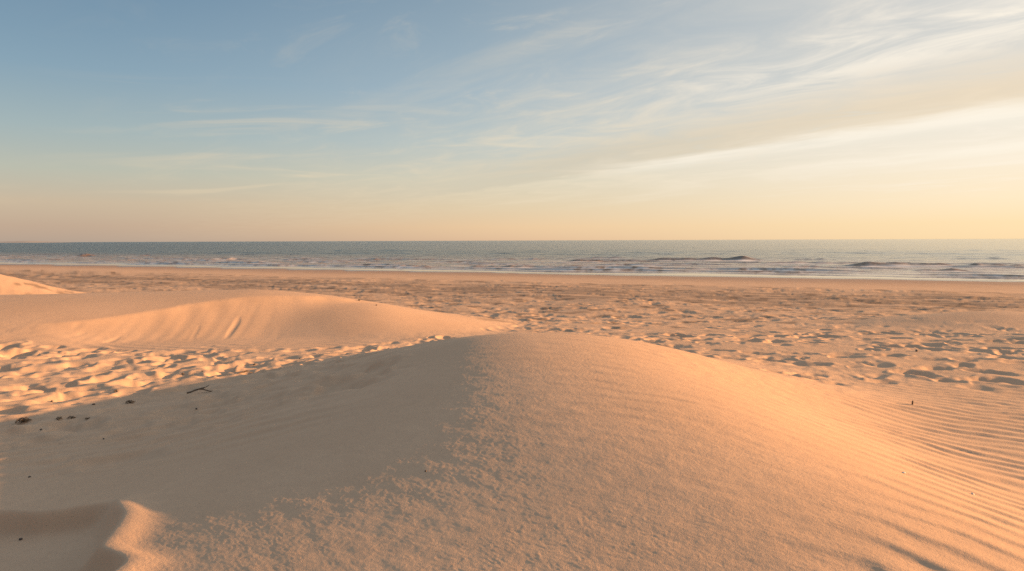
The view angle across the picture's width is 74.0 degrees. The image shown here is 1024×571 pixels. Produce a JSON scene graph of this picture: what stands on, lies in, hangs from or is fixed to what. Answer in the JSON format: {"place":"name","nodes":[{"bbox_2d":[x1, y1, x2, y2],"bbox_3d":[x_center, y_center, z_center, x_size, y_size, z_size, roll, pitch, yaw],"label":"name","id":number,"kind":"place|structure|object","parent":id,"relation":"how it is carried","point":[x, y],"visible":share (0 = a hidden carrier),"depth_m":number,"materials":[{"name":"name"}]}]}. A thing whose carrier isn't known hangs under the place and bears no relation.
{"place":"outdoors","nodes":[
{"label":"outdoors","id":0,"kind":"place"},
{"bbox_2d":[0,241,52,242],"bbox_3d":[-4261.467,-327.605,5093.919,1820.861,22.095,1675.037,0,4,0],"label":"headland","id":1,"kind":"structure","parent":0,"point":[26,242],"depth_m":5058.04,"materials":[{"name":"grey"}]},
{"bbox_2d":[0,264,1023,570],"bbox_3d":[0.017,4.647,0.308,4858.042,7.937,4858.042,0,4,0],"label":"beach sand","id":2,"kind":"structure","parent":0,"point":[578,422],"depth_m":3.71,"materials":[{"name":"beige sand"}]},
{"bbox_2d":[15,417,30,422],"bbox_3d":[-3.553,0.975,4.929,0.080,0.030,0.100,2,4,26],"label":"seaweed scrap","id":3,"kind":"object","parent":2,"relation":"on","point":[23,419],"visible":1,"depth_m":4.92,"materials":[{"name":"brown plant"}]},
{"bbox_2d":[187,385,210,393],"bbox_3d":[-2.621,0.877,5.708,0.203,0.056,0.071,-2,4,-30],"label":"dry twig","id":4,"kind":"object","parent":2,"relation":"on","point":[202,388],"visible":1,"depth_m":5.71,"materials":[{"name":"brown wood"}]},
{"bbox_2d":[0,239,1023,280],"bbox_3d":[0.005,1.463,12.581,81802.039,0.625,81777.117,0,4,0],"label":"sea","id":5,"kind":"structure","parent":0,"point":[980,259],"depth_m":107.96,"materials":[{"name":"liquid"}]},
{"bbox_2d":[0,0,1023,241],"label":"sky","id":6,"kind":"structure","parent":0,"point":[121,120],"materials":[{"name":"blue"}]}
]}

